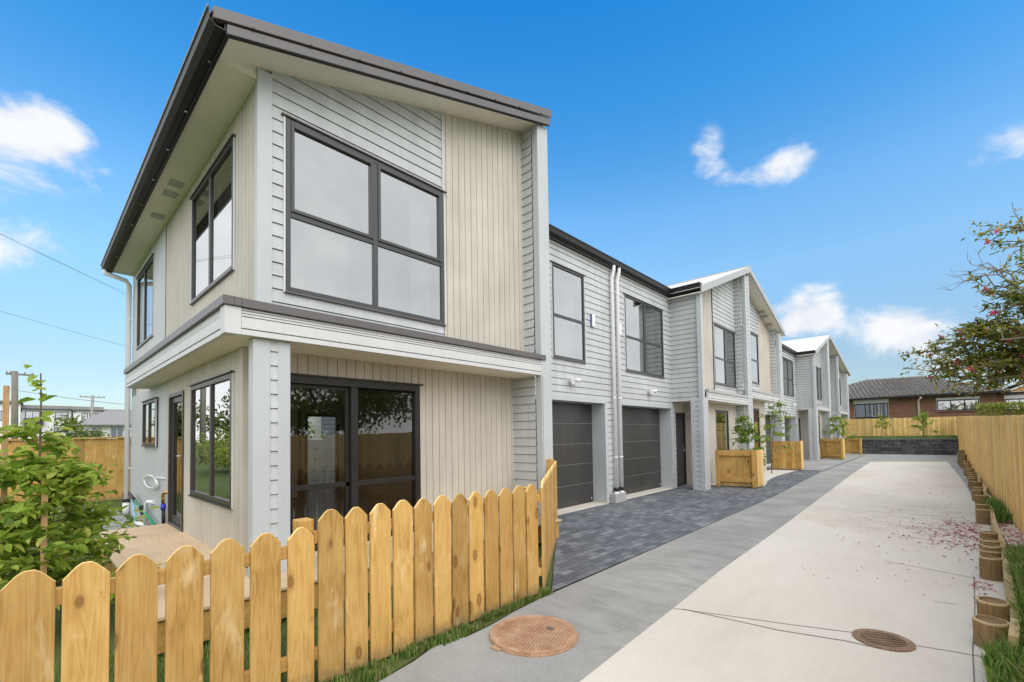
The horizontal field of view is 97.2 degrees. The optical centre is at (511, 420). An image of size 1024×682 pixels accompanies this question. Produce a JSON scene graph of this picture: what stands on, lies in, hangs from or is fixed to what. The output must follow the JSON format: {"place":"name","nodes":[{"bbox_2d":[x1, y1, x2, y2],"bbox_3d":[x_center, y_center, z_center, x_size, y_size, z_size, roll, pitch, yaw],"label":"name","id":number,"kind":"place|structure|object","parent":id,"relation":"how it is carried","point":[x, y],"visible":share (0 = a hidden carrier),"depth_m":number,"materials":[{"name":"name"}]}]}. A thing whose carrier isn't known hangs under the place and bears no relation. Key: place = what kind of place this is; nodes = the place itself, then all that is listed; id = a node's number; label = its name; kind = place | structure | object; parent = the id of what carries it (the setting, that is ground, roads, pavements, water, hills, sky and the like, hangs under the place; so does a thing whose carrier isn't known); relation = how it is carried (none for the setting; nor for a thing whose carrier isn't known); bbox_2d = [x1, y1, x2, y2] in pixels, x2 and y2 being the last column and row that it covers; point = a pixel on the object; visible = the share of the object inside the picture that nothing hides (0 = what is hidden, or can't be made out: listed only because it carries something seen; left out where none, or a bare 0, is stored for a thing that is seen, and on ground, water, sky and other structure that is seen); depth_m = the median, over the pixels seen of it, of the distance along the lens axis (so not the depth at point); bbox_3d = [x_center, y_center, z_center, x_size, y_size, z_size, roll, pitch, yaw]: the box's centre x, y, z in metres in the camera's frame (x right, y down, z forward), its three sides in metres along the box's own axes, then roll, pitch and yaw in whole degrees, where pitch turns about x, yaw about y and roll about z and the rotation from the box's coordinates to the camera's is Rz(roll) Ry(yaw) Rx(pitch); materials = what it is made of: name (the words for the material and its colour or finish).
{"place":"outdoors","nodes":[
{"label":"outdoors","id":0,"kind":"place"},
{"bbox_2d":[0,400,22,449],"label":"apartment building","id":1,"kind":"structure","parent":0,"point":[19,411],"depth_m":80.29,"materials":[{"name":"white metal"}]},
{"bbox_2d":[21,405,71,442],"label":"house","id":2,"kind":"structure","parent":0,"point":[30,411],"depth_m":84.95,"materials":[{"name":"white metal"}]},
{"bbox_2d":[25,411,39,417],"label":"window","id":3,"kind":"structure","parent":2,"relation":"in","point":[28,414],"depth_m":83.74,"materials":[{"name":"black glass"}]},
{"bbox_2d":[54,425,64,431],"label":"window","id":4,"kind":"structure","parent":2,"relation":"in","point":[55,426],"depth_m":86.20,"materials":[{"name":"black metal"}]},
{"bbox_2d":[55,412,68,418],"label":"window","id":5,"kind":"structure","parent":2,"relation":"in","point":[57,414],"depth_m":86.65,"materials":[{"name":"white glass"}]},
{"bbox_2d":[1,311,123,345],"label":"overhead wire","id":6,"kind":"object","parent":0,"point":[61,328],"visible":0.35,"depth_m":28.37,"materials":[{"name":"black metal"}]},
{"bbox_2d":[18,390,124,404],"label":"overhead wire","id":7,"kind":"object","parent":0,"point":[73,398],"visible":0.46,"depth_m":54.69,"materials":[{"name":"black metal"}]},
{"bbox_2d":[71,406,103,432],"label":"house","id":8,"kind":"structure","parent":0,"point":[83,411],"depth_m":87.33,"materials":[{"name":"white paint"}]},
{"bbox_2d":[81,413,87,419],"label":"window","id":9,"kind":"structure","parent":8,"relation":"in","point":[82,414],"depth_m":87.44,"materials":[{"name":"white glass"}]},
{"bbox_2d":[95,448,863,681],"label":"ground","id":10,"kind":"structure","parent":0,"point":[118,501],"depth_m":4.83,"materials":[{"name":"green plant"}]},
{"bbox_2d":[6,371,33,438],"bbox_3d":[-40.586,-0.356,37.185,0.437,7.404,1.600,-3,-3,43],"label":"utility pole","id":11,"kind":"object","parent":10,"relation":"on","point":[14,396],"visible":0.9,"depth_m":36.90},
{"bbox_2d":[0,436,130,503],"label":"paling fence","id":12,"kind":"object","parent":10,"relation":"on","point":[94,449],"visible":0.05,"depth_m":11.46,"materials":[{"name":"brown wood"}]},
{"bbox_2d":[36,411,109,437],"bbox_3d":[-20.865,1.110,21.471,2.067,3.039,2.459,-1,-2,11],"label":"bush","id":13,"kind":"object","parent":10,"relation":"on","point":[81,432],"visible":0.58,"depth_m":21.41,"materials":[{"name":"green plant"}]},
{"bbox_2d":[79,395,104,416],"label":"utility pole","id":14,"kind":"object","parent":10,"relation":"on","point":[92,397],"visible":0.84,"depth_m":66.06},
{"bbox_2d":[74,410,130,456],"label":"bungalow","id":15,"kind":"object","parent":10,"relation":"on","point":[112,422],"visible":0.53,"depth_m":45.15,"materials":[{"name":"paint"}]},
{"bbox_2d":[91,426,102,436],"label":"window","id":16,"kind":"structure","parent":15,"relation":"in","point":[92,427],"depth_m":44.41,"materials":[{"name":"paint"}]},
{"bbox_2d":[110,426,123,436],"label":"window","id":17,"kind":"structure","parent":15,"relation":"in","point":[115,431],"depth_m":45.48,"materials":[{"name":"glass"}]},
{"bbox_2d":[308,438,322,483],"bbox_3d":[-5.791,1.235,12.869,0.210,1.450,0.750,-3,-3,43],"label":"padded panel","id":18,"kind":"object","parent":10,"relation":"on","point":[315,460],"visible":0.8,"depth_m":12.91,"materials":[{"name":"white plastic"}]},
{"bbox_2d":[100,4,625,576],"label":"townhouse","id":19,"kind":"structure","parent":10,"relation":"on","point":[396,274],"depth_m":5.87,"materials":[{"name":"grey paint"}]},
{"bbox_2d":[1,234,124,292],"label":"overhead wire","id":20,"kind":"object","parent":19,"relation":"attached to","point":[60,262],"visible":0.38,"depth_m":17.84,"materials":[{"name":"black metal"}]},
{"bbox_2d":[127,492,155,524],"bbox_3d":[-6.461,1.509,7.853,2.357,0.360,0.103,-3,-3,43],"label":"spray wand","id":21,"kind":"object","parent":19,"relation":"attached to","point":[140,507],"visible":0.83,"depth_m":7.70,"materials":[{"name":"green plastic"}]},
{"bbox_2d":[134,500,154,525],"bbox_3d":[-6.253,1.575,7.666,0.914,0.495,0.084,-2,-2,36],"label":"waste pipe","id":22,"kind":"object","parent":19,"relation":"attached to","point":[145,520],"visible":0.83,"depth_m":7.57,"materials":[{"name":"white plastic"}]},
{"bbox_2d":[141,397,157,446],"bbox_3d":[-6.194,0.044,7.734,1.290,0.808,0.100,-3,-3,43],"label":"window","id":23,"kind":"structure","parent":19,"relation":"in","point":[149,407],"depth_m":7.70,"materials":[{"name":"glass"}]},
{"bbox_2d":[135,253,165,349],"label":"window","id":24,"kind":"structure","parent":19,"relation":"in","point":[145,279],"depth_m":8.42,"materials":[{"name":"glass"}]},
{"bbox_2d":[144,475,165,489],"bbox_3d":[-5.854,1.014,7.363,1.664,0.244,0.055,-3,-3,42],"label":"cable coil","id":25,"kind":"object","parent":19,"relation":"attached to","point":[156,482],"visible":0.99,"depth_m":7.25,"materials":[{"name":"white plastic"}]},
{"bbox_2d":[160,491,167,523],"bbox_3d":[-5.175,1.293,6.703,0.212,0.501,0.073,-2,-2,28],"label":"garden tap","id":26,"kind":"object","parent":19,"relation":"attached to","point":[162,509],"visible":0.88,"depth_m":6.68,"materials":[{"name":"blue plastic"}]},
{"bbox_2d":[167,390,183,531],"bbox_3d":[-4.680,0.549,6.310,0.900,1.880,0.124,-3,-3,43],"label":"door","id":27,"kind":"structure","parent":19,"relation":"in","point":[176,400],"depth_m":6.44,"materials":[{"name":"brown metal"}]},
{"bbox_2d":[188,370,234,509],"bbox_3d":[-3.437,0.223,5.158,1.780,1.398,0.100,-3,-3,43],"label":"window","id":28,"kind":"structure","parent":19,"relation":"in","point":[212,398],"depth_m":5.07,"materials":[{"name":"glass"}]},
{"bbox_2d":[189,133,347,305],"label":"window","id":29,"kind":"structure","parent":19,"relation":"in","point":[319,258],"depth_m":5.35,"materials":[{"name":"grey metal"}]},
{"bbox_2d":[290,373,423,550],"bbox_3d":[-1.834,0.461,5.230,0.120,1.895,1.898,-3,-3,43],"label":"sliding door","id":30,"kind":"structure","parent":19,"relation":"in","point":[350,387],"depth_m":5.21,"materials":[{"name":"black metal"}]},
{"bbox_2d":[281,112,446,334],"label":"window","id":31,"kind":"structure","parent":19,"relation":"in","point":[380,255],"depth_m":5.78,"materials":[{"name":"glass"}]},
{"bbox_2d":[535,401,593,508],"bbox_3d":[0.911,0.680,9.037,0.120,2.200,2.575,-3,-3,43],"label":"garage door","id":32,"kind":"structure","parent":19,"relation":"in","point":[571,422],"depth_m":9.37,"materials":[{"name":"metal"}]},
{"bbox_2d":[550,260,586,363],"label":"window","id":33,"kind":"structure","parent":19,"relation":"in","point":[567,284],"depth_m":9.21,"materials":[{"name":"grey glass"}]},
{"bbox_2d":[614,259,752,498],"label":"townhouse","id":34,"kind":"structure","parent":10,"relation":"on","point":[678,355],"depth_m":12.05,"materials":[{"name":"grey paint"}]},
{"bbox_2d":[622,407,660,493],"bbox_3d":[3.102,0.722,11.386,0.120,2.200,2.880,-3,-3,43],"label":"garage door","id":35,"kind":"structure","parent":34,"relation":"in","point":[640,426],"depth_m":11.56,"materials":[{"name":"metal"}]},
{"bbox_2d":[623,293,664,378],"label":"window","id":36,"kind":"structure","parent":34,"relation":"in","point":[643,321],"depth_m":11.48,"materials":[{"name":"grey glass"}]},
{"bbox_2d":[674,412,686,486],"bbox_3d":[4.707,0.810,12.711,0.124,2.060,0.830,-3,-3,43],"label":"door","id":37,"kind":"structure","parent":34,"relation":"in","point":[680,445],"depth_m":12.82,"materials":[{"name":"black metal"}]},
{"bbox_2d":[705,322,736,395],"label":"window","id":38,"kind":"structure","parent":34,"relation":"in","point":[724,338],"depth_m":13.92,"materials":[{"name":"glass"}]},
{"bbox_2d":[715,410,729,458],"bbox_3d":[6.341,0.440,13.635,0.100,1.488,1.210,-3,-3,43],"label":"window","id":39,"kind":"structure","parent":34,"relation":"in","point":[721,416],"depth_m":13.65,"materials":[{"name":"glass"}]},
{"bbox_2d":[552,454,865,590],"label":"paved forecourt","id":40,"kind":"structure","parent":10,"relation":"on","point":[591,540],"depth_m":7.67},
{"bbox_2d":[715,449,763,487],"bbox_3d":[6.158,1.287,12.238,0.986,0.990,0.827,-3,-3,43],"label":"timber screen","id":41,"kind":"object","parent":40,"relation":"on","point":[739,467],"visible":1,"depth_m":12.05,"materials":[{"name":"brown wood"}]},
{"bbox_2d":[770,441,803,469],"bbox_3d":[10.569,1.319,17.348,1.002,1.080,0.420,-3,-3,43],"label":"timber screen","id":42,"kind":"object","parent":40,"relation":"on","point":[792,459],"visible":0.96,"depth_m":17.15,"materials":[{"name":"brown wood"}]},
{"bbox_2d":[685,267,784,470],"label":"townhouse","id":43,"kind":"structure","parent":10,"relation":"on","point":[766,328],"depth_m":16.96,"materials":[{"name":"grey paint"}]},
{"bbox_2d":[734,327,759,384],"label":"window","id":44,"kind":"structure","parent":43,"relation":"in","point":[754,338],"depth_m":16.32,"materials":[{"name":"glass"}]},
{"bbox_2d":[753,408,760,447],"bbox_3d":[8.812,0.393,16.288,0.100,1.638,0.840,-3,-3,43],"label":"window","id":45,"kind":"structure","parent":43,"relation":"in","point":[756,413],"depth_m":16.35,"materials":[{"name":"clear glass"}]},
{"bbox_2d":[765,415,770,463],"bbox_3d":[11.030,0.840,19.908,0.090,2.270,2.680,-3,-3,43],"label":"garage door","id":46,"kind":"structure","parent":43,"relation":"in","point":[768,449],"depth_m":20.48,"materials":[{"name":"metal"}]},
{"bbox_2d":[705,335,850,438],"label":"townhouse","id":47,"kind":"structure","parent":10,"relation":"on","point":[840,373],"depth_m":28.97,"materials":[{"name":"grey paint"}]},
{"bbox_2d":[839,379,840,404],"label":"window","id":48,"kind":"structure","parent":47,"relation":"in","point":[839,379],"depth_m":31.35,"materials":[{"name":"grey metal"}]},
{"bbox_2d":[782,335,831,459],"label":"townhouse","id":49,"kind":"structure","parent":10,"relation":"on","point":[806,378],"depth_m":23.49,"materials":[{"name":"grey paint"}]},
{"bbox_2d":[784,417,789,440],"bbox_3d":[13.465,0.887,22.518,0.090,2.270,2.980,-3,-3,43],"label":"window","id":50,"kind":"structure","parent":49,"relation":"in","point":[786,421],"depth_m":23.16,"materials":[{"name":"glass"}]},
{"bbox_2d":[782,357,793,396],"bbox_3d":[13.661,-2.128,22.355,0.100,1.818,2.260,-3,-3,43],"label":"window","id":51,"kind":"structure","parent":49,"relation":"in","point":[788,381],"depth_m":22.31,"materials":[{"name":"grey glass"}]},
{"bbox_2d":[798,418,800,440],"bbox_3d":[15.262,0.943,24.054,0.090,2.200,0.820,-3,-3,43],"label":"door","id":52,"kind":"structure","parent":49,"relation":"in","point":[799,429],"depth_m":24.30,"materials":[{"name":"black metal"}]},
{"bbox_2d":[795,367,821,399],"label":"window","id":53,"kind":"structure","parent":49,"relation":"in","point":[818,371],"depth_m":25.49,"materials":[{"name":"grey glass"}]},
{"bbox_2d":[818,416,819,444],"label":"window","id":54,"kind":"structure","parent":49,"relation":"in","point":[818,416],"depth_m":25.28,"materials":[{"name":"grey glass"}]},
{"bbox_2d":[768,454,864,469],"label":"forecourt","id":55,"kind":"structure","parent":10,"relation":"on","point":[822,464],"depth_m":20.89,"materials":[{"name":"grey concrete"}]},
{"bbox_2d":[820,439,844,459],"bbox_3d":[16.404,1.452,23.153,1.031,1.050,0.527,-3,-3,43],"label":"timber screen","id":56,"kind":"object","parent":55,"relation":"on","point":[832,448],"visible":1,"depth_m":23.08,"materials":[{"name":"brown wood"}]},
{"bbox_2d":[822,413,857,439],"bbox_3d":[18.262,0.814,25.443,1.387,2.458,1.642,0,-2,-14],"label":"young tree","id":57,"kind":"object","parent":55,"relation":"on","point":[837,428],"visible":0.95,"depth_m":25.23,"materials":[{"name":"green plant"}]},
{"bbox_2d":[842,438,861,453],"bbox_3d":[20.797,1.564,27.644,0.230,0.980,0.985,1,-3,-43],"label":"timber screen","id":58,"kind":"object","parent":55,"relation":"on","point":[853,445],"visible":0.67,"depth_m":27.59,"materials":[{"name":"brown wood"}]},
{"bbox_2d":[841,417,956,436],"bbox_3d":[23.973,0.966,29.678,7.540,2.248,0.174,-3,-3,43],"label":"paling fence","id":59,"kind":"object","parent":10,"relation":"on","point":[901,428],"visible":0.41,"depth_m":28.84,"materials":[{"name":"brown wood"}]},
{"bbox_2d":[898,203,1023,397],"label":"flowering tree","id":60,"kind":"object","parent":10,"relation":"on","point":[1009,361],"visible":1,"depth_m":7.53,"materials":[{"name":"green plant"}]},
{"bbox_2d":[974,400,1023,415],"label":"hedge","id":61,"kind":"object","parent":10,"relation":"on","point":[1002,405],"visible":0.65,"depth_m":27.03,"materials":[{"name":"green plant"}]},
{"bbox_2d":[0,0,1023,425],"label":"sky","id":62,"kind":"structure","parent":0,"point":[845,153],"materials":[{"name":"blue"}]},
{"bbox_2d":[6,435,1023,681],"bbox_3d":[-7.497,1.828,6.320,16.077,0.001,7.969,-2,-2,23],"label":"front lawn","id":63,"kind":"structure","parent":0,"point":[400,663],"depth_m":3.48,"materials":[{"name":"green plant"}]},
{"bbox_2d":[0,385,38,578],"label":"post","id":64,"kind":"object","parent":63,"relation":"on","point":[5,414],"visible":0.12,"depth_m":3.52,"materials":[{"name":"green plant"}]},
{"bbox_2d":[8,506,119,575],"bbox_3d":[-4.640,1.249,4.684,0.860,0.953,1.021,-3,-3,43],"label":"garden shrub","id":65,"kind":"object","parent":63,"relation":"on","point":[62,524],"visible":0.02,"depth_m":4.68,"materials":[{"name":"green plant"}]},
{"bbox_2d":[0,364,161,609],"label":"garden shrub","id":66,"kind":"object","parent":63,"relation":"on","point":[68,484],"visible":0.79,"depth_m":3.45,"materials":[{"name":"green plant"}]},
{"bbox_2d":[88,515,126,522],"bbox_3d":[-7.675,1.879,8.549,0.580,0.040,0.520,-3,-3,43],"label":"stepping stone","id":67,"kind":"object","parent":63,"relation":"on","point":[120,517],"visible":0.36,"depth_m":8.65,"materials":[{"name":"grey concrete"}]},
{"bbox_2d":[102,520,128,527],"bbox_3d":[-7.127,1.854,8.038,0.580,0.040,0.520,-3,-3,43],"label":"stepping stone","id":68,"kind":"object","parent":63,"relation":"on","point":[112,524],"visible":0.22,"depth_m":7.94,"materials":[{"name":"grey concrete"}]},
{"bbox_2d":[104,525,136,529],"bbox_3d":[-6.578,1.829,7.527,0.580,0.040,0.520,-3,-3,43],"label":"stepping stone","id":69,"kind":"object","parent":63,"relation":"on","point":[114,528],"visible":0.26,"depth_m":7.64,"materials":[{"name":"grey concrete"}]},
{"bbox_2d":[131,500,135,524],"bbox_3d":[-6.733,1.653,8.030,0.080,0.408,0.917,1,-2,-39],"label":"hose","id":70,"kind":"object","parent":63,"relation":"on","point":[134,507],"visible":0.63,"depth_m":8.11,"materials":[{"name":"blue plastic"}]},
{"bbox_2d":[0,459,557,681],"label":"picket fence","id":71,"kind":"object","parent":63,"relation":"on","point":[30,600],"visible":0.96,"depth_m":2.65,"materials":[{"name":"brown wood"}]},
{"bbox_2d":[94,516,561,653],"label":"deck","id":72,"kind":"structure","parent":63,"relation":"on","point":[159,543],"depth_m":4.79,"materials":[{"name":"brown wood"}]},
{"bbox_2d":[379,454,991,681],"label":"old driveway","id":73,"kind":"structure","parent":0,"point":[608,613],"depth_m":4.15,"materials":[{"name":"grey concrete"}]},
{"bbox_2d":[490,615,577,656],"bbox_3d":[0.154,1.600,3.366,0.660,0.036,0.685,-3,-3,43],"label":"manhole cover","id":74,"kind":"object","parent":73,"relation":"on","point":[534,636],"visible":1,"depth_m":3.32,"materials":[{"name":"metal"}]},
{"bbox_2d":[862,438,957,454],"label":"retaining wall","id":75,"kind":"structure","parent":73,"relation":"on","point":[935,446],"depth_m":26.55,"materials":[{"name":"grey stone"}]},
{"bbox_2d":[957,450,1020,649],"bbox_3d":[13.577,1.414,13.429,0.426,0.682,29.808,-3,-3,44],"label":"garden edging","id":76,"kind":"object","parent":73,"relation":"on","point":[991,557],"visible":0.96,"depth_m":4.39,"materials":[{"name":"brown wood"}]},
{"bbox_2d":[956,415,1023,534],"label":"paling fence","id":77,"kind":"object","parent":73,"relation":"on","point":[992,447],"visible":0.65,"depth_m":7.77,"materials":[{"name":"brown wood"}]},
{"bbox_2d":[711,470,797,486],"bbox_3d":[8.256,1.835,14.696,1.240,0.001,6.600,-3,-3,43],"label":"pebble bed","id":78,"kind":"object","parent":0,"point":[768,475],"visible":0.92,"depth_m":15.53,"materials":[{"name":"white gravel"}]},
{"bbox_2d":[727,416,771,465],"bbox_3d":[6.981,0.841,13.481,1.340,1.978,1.000,-3,-3,43],"label":"young tree","id":79,"kind":"object","parent":78,"relation":"on","point":[744,431],"visible":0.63,"depth_m":13.43,"materials":[{"name":"green plant"}]},
{"bbox_2d":[755,399,797,472],"bbox_3d":[9.286,0.563,15.869,1.332,2.616,1.407,-1,-2,5],"label":"young tree","id":80,"kind":"object","parent":78,"relation":"on","point":[768,426],"visible":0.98,"depth_m":15.82,"materials":[{"name":"green plant"}]},
{"bbox_2d":[580,462,1005,681],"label":"concrete path","id":81,"kind":"structure","parent":0,"point":[771,608],"depth_m":3.97,"materials":[{"name":"grey concrete"}]},
{"bbox_2d":[852,628,915,651],"bbox_3d":[2.628,1.566,3.197,0.350,0.036,0.350,-3,-3,43],"label":"drain grate","id":82,"kind":"object","parent":81,"relation":"in","point":[884,640],"visible":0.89,"depth_m":3.18,"materials":[{"name":"metal"}]},
{"bbox_2d":[814,485,1023,601],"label":"fallen petals","id":83,"kind":"object","parent":81,"relation":"on","point":[1005,529],"visible":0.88,"depth_m":6.10,"materials":[{"name":"pink plant"}]},
{"bbox_2d":[848,435,957,438],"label":"grass bank","id":84,"kind":"structure","parent":0,"point":[899,436],"depth_m":27.83,"materials":[{"name":"plant"}]},
{"bbox_2d":[873,414,892,436],"bbox_3d":[23.171,0.316,28.124,0.996,1.575,0.812,-1,-2,18],"label":"young tree","id":85,"kind":"object","parent":84,"relation":"on","point":[882,422],"visible":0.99,"depth_m":28.15,"materials":[{"name":"green plant"}]},
{"bbox_2d":[910,411,943,436],"bbox_3d":[24.563,0.213,26.731,1.488,1.646,1.349,-3,-3,43],"label":"young tree","id":86,"kind":"object","parent":84,"relation":"on","point":[924,416],"visible":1,"depth_m":26.83,"materials":[{"name":"green plant"}]},
{"bbox_2d":[848,376,1010,447],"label":"brick house","id":87,"kind":"structure","parent":0,"point":[911,397],"depth_m":36.25,"materials":[{"name":"brown brick"}]},
{"bbox_2d":[854,403,888,417],"bbox_3d":[30.173,-0.796,37.892,2.450,1.510,0.650,-3,-3,43],"label":"window","id":88,"kind":"structure","parent":87,"relation":"in","point":[870,410],"depth_m":37.85,"materials":[{"name":"glass"}]},
{"bbox_2d":[936,398,979,410],"bbox_3d":[33.941,-1.150,34.383,2.515,1.130,0.650,-3,-3,43],"label":"window","id":89,"kind":"structure","parent":87,"relation":"in","point":[958,404],"depth_m":34.32,"materials":[{"name":"glass"}]},
{"bbox_2d":[996,382,1023,415],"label":"brick house","id":90,"kind":"structure","parent":0,"point":[1005,397],"depth_m":34.31,"materials":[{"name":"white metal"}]},
{"bbox_2d":[1004,398,1023,409],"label":"window","id":91,"kind":"structure","parent":90,"relation":"in","point":[1021,399],"depth_m":34.32,"materials":[{"name":"white glass"}]},
{"label":"side garden","id":92,"kind":"structure","parent":0,"visible":0},
{"bbox_2d":[997,523,1023,546],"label":"garden slab","id":93,"kind":"structure","parent":92,"relation":"on","point":[1007,532],"depth_m":5.80,"materials":[{"name":"beige concrete"}]}
]}

